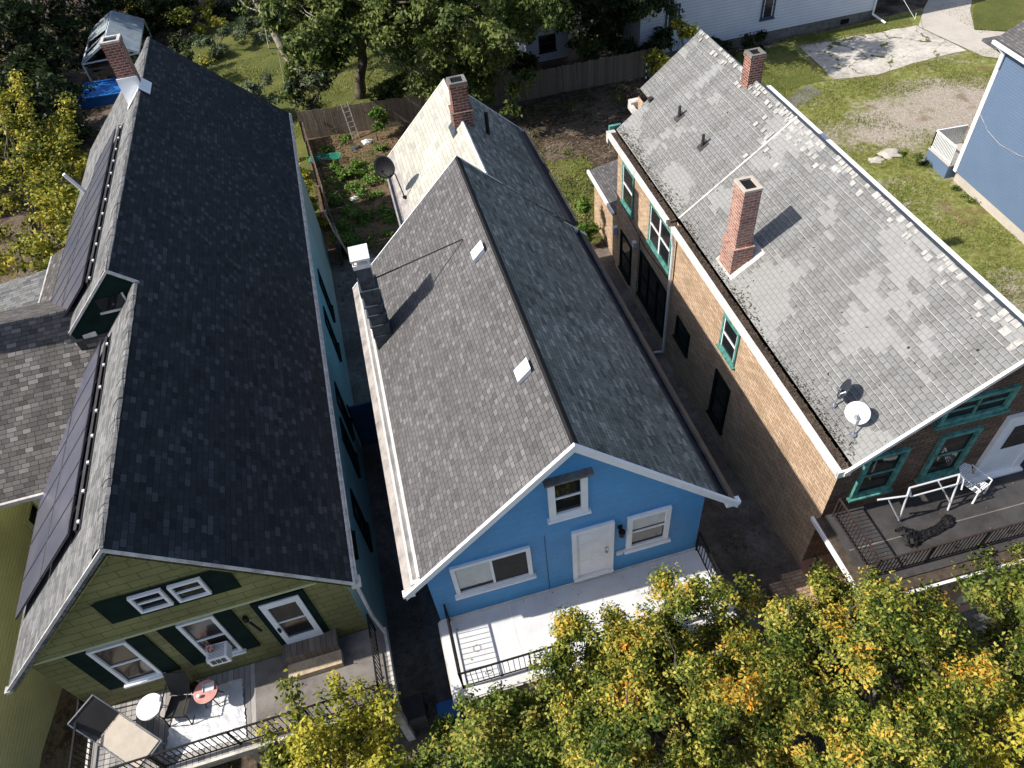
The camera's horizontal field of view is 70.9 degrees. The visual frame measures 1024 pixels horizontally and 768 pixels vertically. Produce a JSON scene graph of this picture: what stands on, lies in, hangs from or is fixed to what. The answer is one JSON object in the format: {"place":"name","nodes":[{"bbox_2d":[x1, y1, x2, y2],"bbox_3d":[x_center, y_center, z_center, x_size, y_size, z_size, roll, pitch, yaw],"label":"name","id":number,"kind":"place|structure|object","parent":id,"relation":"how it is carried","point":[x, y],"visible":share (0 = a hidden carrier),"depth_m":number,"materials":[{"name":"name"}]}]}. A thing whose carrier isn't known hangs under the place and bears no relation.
{"place":"outdoors","nodes":[
{"label":"outdoors","id":0,"kind":"place"},
{"bbox_2d":[177,9,490,137],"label":"back lawn","id":1,"kind":"structure","parent":0,"point":[250,47],"depth_m":52.53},
{"bbox_2d":[166,28,194,60],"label":"shrub","id":2,"kind":"object","parent":1,"relation":"on","point":[176,45],"visible":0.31,"depth_m":52.62,"materials":[{"name":"green plant"}]},
{"bbox_2d":[189,26,230,60],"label":"shrub","id":3,"kind":"object","parent":1,"relation":"on","point":[218,50],"visible":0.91,"depth_m":54.55,"materials":[{"name":"green plant"}]},
{"bbox_2d":[230,14,273,44],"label":"shrub","id":4,"kind":"object","parent":1,"relation":"on","point":[245,26],"visible":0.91,"depth_m":56.01,"materials":[{"name":"green plant"}]},
{"bbox_2d":[240,69,287,104],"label":"shrub","id":5,"kind":"object","parent":1,"relation":"on","point":[274,98],"visible":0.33,"depth_m":45.58,"materials":[{"name":"green plant"}]},
{"bbox_2d":[231,0,384,103],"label":"garden tree","id":6,"kind":"object","parent":1,"relation":"on","point":[325,24],"visible":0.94,"depth_m":41.01,"materials":[{"name":"green plant"}]},
{"bbox_2d":[282,59,339,132],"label":"shrub","id":7,"kind":"object","parent":1,"relation":"on","point":[315,79],"visible":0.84,"depth_m":44.15,"materials":[{"name":"green plant"}]},
{"bbox_2d":[367,69,409,112],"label":"shrub","id":8,"kind":"object","parent":1,"relation":"on","point":[389,88],"visible":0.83,"depth_m":44.78,"materials":[{"name":"green plant"}]},
{"bbox_2d":[213,25,598,229],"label":"grass tufts","id":9,"kind":"object","parent":1,"relation":"on","point":[584,187],"visible":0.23,"depth_m":49.27,"materials":[{"name":"green plant"}]},
{"bbox_2d":[347,0,576,117],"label":"garden tree","id":10,"kind":"object","parent":1,"relation":"on","point":[486,28],"visible":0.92,"depth_m":39.20,"materials":[{"name":"green plant"}]},
{"bbox_2d":[330,254,446,767],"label":"alley paving","id":11,"kind":"structure","parent":0,"point":[389,566],"depth_m":24.04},
{"bbox_2d":[346,401,378,447],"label":"alley gate","id":12,"kind":"structure","parent":11,"relation":"on","point":[363,418],"depth_m":27.20,"materials":[{"name":"blue wood"}]},
{"bbox_2d":[401,692,428,730],"bbox_3d":[-2.600,9.046,19.724,0.620,1.059,0.739,-14,48,-6],"label":"wheeled bin","id":13,"kind":"object","parent":11,"relation":"on","point":[415,708],"visible":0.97,"depth_m":19.37,"materials":[{"name":"black plastic"}]},
{"bbox_2d":[0,0,1023,767],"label":"ground","id":14,"kind":"structure","parent":0,"point":[58,746],"depth_m":40.51,"materials":[{"name":"plant"}]},
{"bbox_2d":[0,58,42,148],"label":"garden tree","id":15,"kind":"object","parent":14,"relation":"on","point":[10,66],"visible":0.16,"depth_m":41.70,"materials":[{"name":"green plant"}]},
{"bbox_2d":[0,270,61,767],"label":"clapboard house","id":16,"kind":"structure","parent":14,"relation":"on","point":[28,708],"depth_m":20.81,"materials":[{"name":"green wood"}]},
{"bbox_2d":[24,501,37,530],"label":"window","id":17,"kind":"structure","parent":16,"relation":"in","point":[31,512],"depth_m":22.71,"materials":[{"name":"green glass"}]},
{"bbox_2d":[0,0,76,85],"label":"garden tree","id":18,"kind":"object","parent":14,"relation":"on","point":[25,34],"visible":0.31,"depth_m":51.07,"materials":[{"name":"green plant"}]},
{"bbox_2d":[0,69,89,281],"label":"garden tree","id":19,"kind":"object","parent":14,"relation":"on","point":[57,215],"visible":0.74,"depth_m":35.87,"materials":[{"name":"yellow plant"}]},
{"bbox_2d":[0,42,97,164],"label":"garden tree","id":20,"kind":"object","parent":14,"relation":"on","point":[46,89],"visible":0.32,"depth_m":43.69,"materials":[{"name":"green plant"}]},
{"bbox_2d":[0,0,127,62],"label":"garden tree","id":21,"kind":"object","parent":14,"relation":"on","point":[63,21],"visible":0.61,"depth_m":56.04,"materials":[{"name":"green plant"}]},
{"bbox_2d":[77,78,120,108],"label":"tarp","id":22,"kind":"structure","parent":14,"relation":"on","point":[106,92],"depth_m":51.13,"materials":[{"name":"blue plastic"}]},
{"bbox_2d":[81,10,151,81],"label":"greenhouse","id":23,"kind":"object","parent":14,"relation":"on","point":[128,28],"visible":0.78,"depth_m":54.37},
{"bbox_2d":[0,0,262,180],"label":"undergrowth","id":24,"kind":"object","parent":14,"relation":"on","point":[226,6],"visible":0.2,"depth_m":58.67,"materials":[{"name":"green plant"}]},
{"bbox_2d":[124,0,198,32],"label":"garden tree","id":25,"kind":"object","parent":14,"relation":"on","point":[171,5],"visible":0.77,"depth_m":58.51,"materials":[{"name":"green plant"}]},
{"bbox_2d":[162,0,228,32],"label":"shrub","id":26,"kind":"object","parent":14,"relation":"on","point":[181,14],"visible":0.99,"depth_m":57.78,"materials":[{"name":"green plant"}]},
{"bbox_2d":[0,34,415,767],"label":"olive house","id":27,"kind":"structure","parent":14,"relation":"on","point":[182,468],"depth_m":18.17,"materials":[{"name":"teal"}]},
{"bbox_2d":[67,694,166,767],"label":"sun lounger","id":28,"kind":"object","parent":27,"relation":"on","point":[123,737],"visible":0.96,"depth_m":17.02,"materials":[{"name":"beige fabric"}]},
{"bbox_2d":[64,634,180,689],"bbox_3d":[-9.019,6.533,16.761,1.700,2.100,0.130,-15,48,-7],"label":"window","id":29,"kind":"structure","parent":27,"relation":"in","point":[134,661],"depth_m":16.77,"materials":[{"name":"white paint"}]},
{"bbox_2d":[126,588,173,613],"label":"window","id":30,"kind":"structure","parent":27,"relation":"in","point":[155,599],"depth_m":14.80,"materials":[{"name":"white paint"}]},
{"bbox_2d":[136,693,167,723],"bbox_3d":[-8.716,7.977,17.562,0.644,0.628,0.644,-14,48,-6],"label":"round table","id":31,"kind":"object","parent":27,"relation":"on","point":[148,707],"visible":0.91,"depth_m":17.32,"materials":[{"name":"white paint"}]},
{"bbox_2d":[166,577,211,602],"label":"window","id":32,"kind":"structure","parent":27,"relation":"in","point":[194,588],"depth_m":14.89,"materials":[{"name":"white paint"}]},
{"bbox_2d":[165,679,245,757],"bbox_3d":[-7.486,8.178,17.634,1.944,0.028,1.507,-14,48,-6],"label":"silver tarp","id":33,"kind":"object","parent":27,"relation":"on","point":[213,718],"visible":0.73,"depth_m":17.57,"materials":[{"name":"white"}]},
{"bbox_2d":[158,671,194,726],"bbox_3d":[-8.140,7.680,17.505,0.631,1.034,0.943,-5,48,2],"label":"patio chair","id":34,"kind":"object","parent":33,"relation":"on","point":[178,684],"visible":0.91,"depth_m":17.51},
{"bbox_2d":[193,679,223,707],"bbox_3d":[-7.417,7.672,17.688,0.604,0.628,0.604,-14,48,-6],"label":"round table","id":35,"kind":"object","parent":33,"relation":"on","point":[205,698],"visible":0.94,"depth_m":17.42,"materials":[{"name":"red metal"}]},
{"bbox_2d":[156,609,260,665],"bbox_3d":[-7.124,6.031,16.996,1.650,2.100,0.130,-15,48,-7],"label":"window","id":36,"kind":"structure","parent":27,"relation":"in","point":[190,638],"depth_m":16.91,"materials":[{"name":"white paint"}]},
{"bbox_2d":[206,641,231,666],"bbox_3d":[-6.983,6.438,17.150,0.480,0.364,0.385,-14,48,-6],"label":"air conditioner","id":37,"kind":"object","parent":27,"relation":"attached to","point":[221,653],"visible":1,"depth_m":17.03,"materials":[{"name":"white paint"}]},
{"bbox_2d":[250,588,328,644],"bbox_3d":[-5.307,5.760,17.438,1.220,2.500,0.126,-15,48,-7],"label":"storm door","id":38,"kind":"structure","parent":27,"relation":"in","point":[291,617],"depth_m":17.30,"materials":[{"name":"white paint"}]},
{"bbox_2d":[317,268,335,322],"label":"window","id":39,"kind":"structure","parent":27,"relation":"in","point":[330,307],"depth_m":29.91,"materials":[{"name":"black glass"}]},
{"bbox_2d":[323,306,341,361],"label":"window","id":40,"kind":"structure","parent":27,"relation":"in","point":[336,344],"depth_m":28.31,"materials":[{"name":"black glass"}]},
{"bbox_2d":[334,381,354,440],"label":"window","id":41,"kind":"structure","parent":27,"relation":"in","point":[348,420],"depth_m":25.51,"materials":[{"name":"black glass"}]},
{"bbox_2d":[339,417,360,477],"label":"window","id":42,"kind":"structure","parent":27,"relation":"in","point":[353,455],"depth_m":24.38,"materials":[{"name":"black glass"}]},
{"bbox_2d":[350,488,372,552],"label":"window","id":43,"kind":"structure","parent":27,"relation":"in","point":[364,528],"depth_m":22.39,"materials":[{"name":"black glass"}]},
{"bbox_2d":[295,137,324,240],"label":"side strip","id":44,"kind":"object","parent":14,"relation":"on","point":[302,152],"depth_m":43.38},
{"bbox_2d":[230,669,467,767],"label":"street tree","id":45,"kind":"object","parent":14,"relation":"on","point":[311,740],"visible":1,"depth_m":16.09,"materials":[{"name":"yellow plant"}]},
{"bbox_2d":[308,124,409,262],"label":"weedy yard","id":46,"kind":"structure","parent":14,"relation":"on","point":[315,144],"depth_m":41.38,"materials":[{"name":"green plant"}]},
{"bbox_2d":[299,120,343,266],"bbox_3d":[-10.770,-11.082,40.179,0.282,1.387,13.774,-17,48,-9],"label":"wooden fence","id":47,"kind":"object","parent":46,"relation":"on","point":[323,198],"visible":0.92,"depth_m":39.48,"materials":[{"name":"brown wood"}]},
{"bbox_2d":[303,133,402,255],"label":"weeds","id":48,"kind":"object","parent":46,"relation":"on","point":[349,236],"visible":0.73,"depth_m":39.84,"materials":[{"name":"green plant"}]},
{"bbox_2d":[295,94,427,138],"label":"wooden fence","id":49,"kind":"object","parent":46,"relation":"on","point":[361,120],"visible":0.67,"depth_m":44.70,"materials":[{"name":"brown wood"}]},
{"bbox_2d":[368,105,390,140],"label":"shrub","id":50,"kind":"object","parent":46,"relation":"on","point":[376,114],"visible":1,"depth_m":43.80,"materials":[{"name":"green plant"}]},
{"bbox_2d":[419,586,471,767],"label":"porch walk","id":51,"kind":"structure","parent":14,"relation":"on","point":[437,663],"depth_m":21.49,"materials":[{"name":"concrete"}]},
{"bbox_2d":[436,699,462,725],"bbox_3d":[-1.631,9.107,19.555,0.620,1.059,0.739,-14,48,-6],"label":"wheeled bin","id":52,"kind":"object","parent":51,"relation":"on","point":[444,706],"visible":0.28,"depth_m":19.24,"materials":[{"name":"blue plastic"}]},
{"bbox_2d":[318,80,633,252],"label":"weeds","id":53,"kind":"object","parent":14,"relation":"on","point":[574,104],"visible":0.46,"depth_m":43.84,"materials":[{"name":"green plant"}]},
{"bbox_2d":[403,677,590,767],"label":"street tree","id":54,"kind":"object","parent":14,"relation":"on","point":[519,740],"visible":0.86,"depth_m":15.35,"materials":[{"name":"green plant"}]},
{"bbox_2d":[500,31,539,75],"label":"shrub","id":55,"kind":"object","parent":14,"relation":"on","point":[527,60],"visible":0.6,"depth_m":46.84,"materials":[{"name":"green plant"}]},
{"bbox_2d":[513,17,568,62],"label":"garden shed","id":56,"kind":"structure","parent":14,"relation":"on","point":[547,46],"depth_m":49.16,"materials":[{"name":"white"}]},
{"bbox_2d":[538,33,556,54],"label":"window","id":57,"kind":"structure","parent":56,"relation":"in","point":[547,43],"depth_m":49.01,"materials":[{"name":"black glass"}]},
{"bbox_2d":[347,74,740,738],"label":"blue house","id":58,"kind":"structure","parent":14,"relation":"on","point":[539,438],"depth_m":18.26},
{"bbox_2d":[374,155,406,198],"bbox_3d":[-4.410,-7.438,25.852,1.071,1.539,0.437,2,48,9],"label":"satellite dish","id":59,"kind":"object","parent":58,"relation":"attached to","point":[384,167],"visible":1,"depth_m":25.72,"materials":[{"name":"grey metal"}]},
{"bbox_2d":[449,546,536,600],"bbox_3d":[-0.464,4.633,17.593,2.100,1.450,0.130,-14,48,-6],"label":"window","id":60,"kind":"structure","parent":58,"relation":"in","point":[512,567],"depth_m":17.64,"materials":[{"name":"white paint"}]},
{"bbox_2d":[547,477,591,524],"bbox_3d":[1.258,2.545,16.049,1.040,1.570,0.130,-14,48,-6],"label":"window","id":61,"kind":"structure","parent":58,"relation":"in","point":[569,500],"depth_m":16.20,"materials":[{"name":"white paint"}]},
{"bbox_2d":[571,520,614,582],"bbox_3d":[2.055,4.254,18.146,1.080,2.390,0.127,-14,48,-6],"label":"door","id":62,"kind":"structure","parent":58,"relation":"in","point":[592,546],"depth_m":18.11,"materials":[{"name":"white paint"}]},
{"bbox_2d":[623,505,671,554],"bbox_3d":[3.427,3.665,18.047,1.250,1.590,0.130,-14,48,-6],"label":"window","id":63,"kind":"structure","parent":58,"relation":"in","point":[648,529],"depth_m":18.07,"materials":[{"name":"white paint"}]},
{"bbox_2d":[467,46,652,106],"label":"wooden fence","id":64,"kind":"object","parent":14,"relation":"on","point":[627,66],"visible":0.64,"depth_m":45.98,"materials":[{"name":"brown wood"}]},
{"bbox_2d":[341,273,789,748],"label":"fallen leaves","id":65,"kind":"object","parent":14,"relation":"on","point":[355,346],"visible":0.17,"depth_m":22.74,"materials":[{"name":"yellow plant"}]},
{"bbox_2d":[492,76,649,248],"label":"shaded yard","id":66,"kind":"structure","parent":14,"relation":"on","point":[603,111],"depth_m":44.01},
{"bbox_2d":[315,82,640,300],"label":"fallen leaves","id":67,"kind":"object","parent":66,"relation":"on","point":[615,119],"visible":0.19,"depth_m":41.90,"materials":[{"name":"brown plant"}]},
{"bbox_2d":[574,196,601,242],"bbox_3d":[3.528,-7.766,34.857,1.283,2.735,1.380,33,59,30],"label":"shrub","id":68,"kind":"object","parent":66,"relation":"on","point":[583,205],"visible":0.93,"depth_m":34.37,"materials":[{"name":"green plant"}]},
{"bbox_2d":[481,0,684,65],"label":"garden tree","id":69,"kind":"object","parent":14,"relation":"on","point":[614,17],"visible":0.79,"depth_m":43.80,"materials":[{"name":"green plant"}]},
{"bbox_2d":[576,22,611,71],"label":"shrub","id":70,"kind":"object","parent":14,"relation":"on","point":[587,51],"visible":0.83,"depth_m":46.47,"materials":[{"name":"green plant"}]},
{"bbox_2d":[526,562,829,767],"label":"street tree","id":71,"kind":"object","parent":14,"relation":"on","point":[706,691],"visible":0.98,"depth_m":14.71,"materials":[{"name":"green plant"}]},
{"bbox_2d":[594,246,839,675],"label":"brick alley","id":72,"kind":"structure","parent":14,"relation":"on","point":[729,474],"depth_m":23.68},
{"bbox_2d":[695,498,807,743],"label":"weeds","id":73,"kind":"object","parent":72,"relation":"on","point":[712,553],"visible":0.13,"depth_m":22.64,"materials":[{"name":"green plant"}]},
{"bbox_2d":[617,0,885,63],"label":"white house","id":74,"kind":"structure","parent":14,"relation":"on","point":[729,20],"depth_m":47.71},
{"bbox_2d":[759,0,775,20],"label":"window","id":75,"kind":"structure","parent":74,"relation":"in","point":[768,6],"depth_m":47.40,"materials":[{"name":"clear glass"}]},
{"bbox_2d":[587,29,1023,616],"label":"brick house","id":76,"kind":"structure","parent":14,"relation":"on","point":[831,261],"depth_m":20.59,"materials":[{"name":"brown brick"}]},
{"bbox_2d":[618,229,631,285],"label":"window","id":77,"kind":"structure","parent":76,"relation":"in","point":[624,266],"depth_m":32.38,"materials":[{"name":"black glass"}]},
{"bbox_2d":[620,161,634,218],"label":"window","id":78,"kind":"structure","parent":76,"relation":"in","point":[628,181],"depth_m":29.82,"materials":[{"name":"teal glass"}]},
{"bbox_2d":[636,250,666,337],"bbox_3d":[5.769,-3.772,29.877,0.110,2.370,3.000,-13,48,-5],"label":"window","id":79,"kind":"structure","parent":76,"relation":"in","point":[651,292],"depth_m":29.87,"materials":[{"name":"black glass"}]},
{"bbox_2d":[646,202,670,274],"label":"window","id":80,"kind":"structure","parent":76,"relation":"in","point":[659,241],"depth_m":27.41,"materials":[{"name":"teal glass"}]},
{"bbox_2d":[672,315,689,357],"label":"window","id":81,"kind":"structure","parent":76,"relation":"in","point":[681,335],"depth_m":27.48,"materials":[{"name":"black glass"}]},
{"bbox_2d":[706,368,730,434],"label":"window","id":82,"kind":"structure","parent":76,"relation":"in","point":[720,392],"depth_m":25.33,"materials":[{"name":"black glass"}]},
{"bbox_2d":[716,313,740,369],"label":"window","id":83,"kind":"structure","parent":76,"relation":"in","point":[729,340],"depth_m":23.25,"materials":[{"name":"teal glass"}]},
{"bbox_2d":[830,379,851,407],"bbox_3d":[8.336,0.222,18.214,0.309,0.864,0.569,22,54,24],"label":"satellite dish","id":84,"kind":"object","parent":76,"relation":"attached to","point":[843,389],"visible":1,"depth_m":18.18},
{"bbox_2d":[844,401,870,437],"bbox_3d":[8.489,0.827,17.714,0.425,0.814,0.571,-14,48,-6],"label":"satellite dish","id":85,"kind":"object","parent":76,"relation":"attached to","point":[857,413],"visible":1,"depth_m":17.66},
{"bbox_2d":[846,446,911,502],"bbox_3d":[9.605,2.385,18.802,1.290,1.890,0.150,-13,48,-5],"label":"window","id":86,"kind":"structure","parent":76,"relation":"in","point":[876,477],"depth_m":18.86,"materials":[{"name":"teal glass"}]},
{"bbox_2d":[877,473,964,520],"bbox_3d":[10.809,3.164,19.203,2.543,1.260,0.382,-14,48,-6],"label":"swing frame","id":87,"kind":"object","parent":76,"relation":"on","point":[942,488],"visible":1,"depth_m":18.94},
{"bbox_2d":[894,514,954,547],"bbox_3d":[11.154,3.858,19.182,1.647,0.326,0.685,-14,48,-6],"label":"fallen canopy","id":88,"kind":"object","parent":76,"relation":"on","point":[911,538],"visible":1,"depth_m":19.20,"materials":[{"name":"black fabric"}]},
{"bbox_2d":[914,424,984,484],"bbox_3d":[11.526,1.880,18.935,1.270,2.000,0.150,-13,48,-5],"label":"window","id":89,"kind":"structure","parent":76,"relation":"in","point":[951,449],"depth_m":18.95,"materials":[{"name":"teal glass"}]},
{"bbox_2d":[950,463,992,503],"bbox_3d":[12.621,2.655,19.731,0.576,0.886,0.779,-30,51,-19],"label":"garden chair","id":90,"kind":"object","parent":76,"relation":"on","point":[967,476],"visible":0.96,"depth_m":19.69,"materials":[{"name":"white paint"}]},
{"bbox_2d":[932,383,1022,430],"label":"window","id":91,"kind":"structure","parent":76,"relation":"in","point":[995,402],"depth_m":17.61,"materials":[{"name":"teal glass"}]},
{"bbox_2d":[965,412,1023,483],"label":"door","id":92,"kind":"structure","parent":76,"relation":"in","point":[1004,455],"depth_m":19.53,"materials":[{"name":"white paint"}]},
{"bbox_2d":[621,0,1023,313],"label":"vacant lot","id":93,"kind":"structure","parent":14,"relation":"on","point":[941,107],"depth_m":40.39,"materials":[{"name":"plant"}]},
{"bbox_2d":[640,16,698,74],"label":"garden tree","id":94,"kind":"object","parent":93,"relation":"on","point":[656,55],"visible":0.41,"depth_m":43.35,"materials":[{"name":"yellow plant"}]},
{"bbox_2d":[784,85,822,108],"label":"slab fragment","id":95,"kind":"object","parent":93,"relation":"on","point":[792,100],"visible":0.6,"depth_m":43.56,"materials":[{"name":"concrete"}]},
{"bbox_2d":[735,0,1023,312],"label":"grass tufts","id":96,"kind":"object","parent":93,"relation":"on","point":[890,84],"visible":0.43,"depth_m":41.68,"materials":[{"name":"green plant"}]},
{"bbox_2d":[899,152,980,204],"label":"weeds","id":97,"kind":"object","parent":93,"relation":"on","point":[918,157],"visible":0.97,"depth_m":37.25,"materials":[{"name":"green plant"}]},
{"bbox_2d":[786,15,912,43],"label":"verge strip","id":98,"kind":"object","parent":14,"relation":"on","point":[897,21],"visible":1,"depth_m":49.01,"materials":[{"name":"green plant"}]},
{"bbox_2d":[721,557,1023,767],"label":"street tree","id":99,"kind":"object","parent":14,"relation":"on","point":[871,633],"visible":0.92,"depth_m":14.32,"materials":[{"name":"green plant"}]},
{"bbox_2d":[899,538,1023,759],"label":"street tree","id":100,"kind":"object","parent":14,"relation":"on","point":[994,608],"visible":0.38,"depth_m":17.02,"materials":[{"name":"green plant"}]},
{"bbox_2d":[925,20,1023,243],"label":"grey blue house","id":101,"kind":"structure","parent":14,"relation":"on","point":[983,164],"depth_m":33.23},
{"bbox_2d":[947,682,1023,767],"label":"street tree","id":102,"kind":"object","parent":14,"relation":"on","point":[995,755],"visible":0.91,"depth_m":14.11,"materials":[{"name":"yellow plant"}]},
{"bbox_2d":[544,159,602,242],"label":"side yard grass","id":103,"kind":"structure","parent":0,"point":[561,165],"depth_m":39.86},
{"bbox_2d":[734,43,826,92],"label":"side lawn","id":104,"kind":"structure","parent":0,"point":[804,78],"depth_m":45.91,"materials":[{"name":"green plant"}]},
{"bbox_2d":[740,29,768,50],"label":"shrub","id":105,"kind":"object","parent":104,"relation":"on","point":[750,40],"visible":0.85,"depth_m":47.72,"materials":[{"name":"green plant"}]},
{"bbox_2d":[800,25,965,78],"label":"patio slab","id":106,"kind":"structure","parent":0,"point":[869,54],"depth_m":46.49,"materials":[{"name":"concrete"}]},
{"bbox_2d":[877,599,1023,703],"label":"garden path","id":107,"kind":"structure","parent":0,"point":[972,614],"depth_m":20.67,"materials":[{"name":"concrete"}]},
{"bbox_2d":[919,0,1004,57],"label":"sidewalk","id":108,"kind":"structure","parent":0,"point":[949,26],"depth_m":48.11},
{"bbox_2d":[973,0,1023,30],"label":"verge lawn","id":109,"kind":"structure","parent":0,"point":[1011,10],"depth_m":48.59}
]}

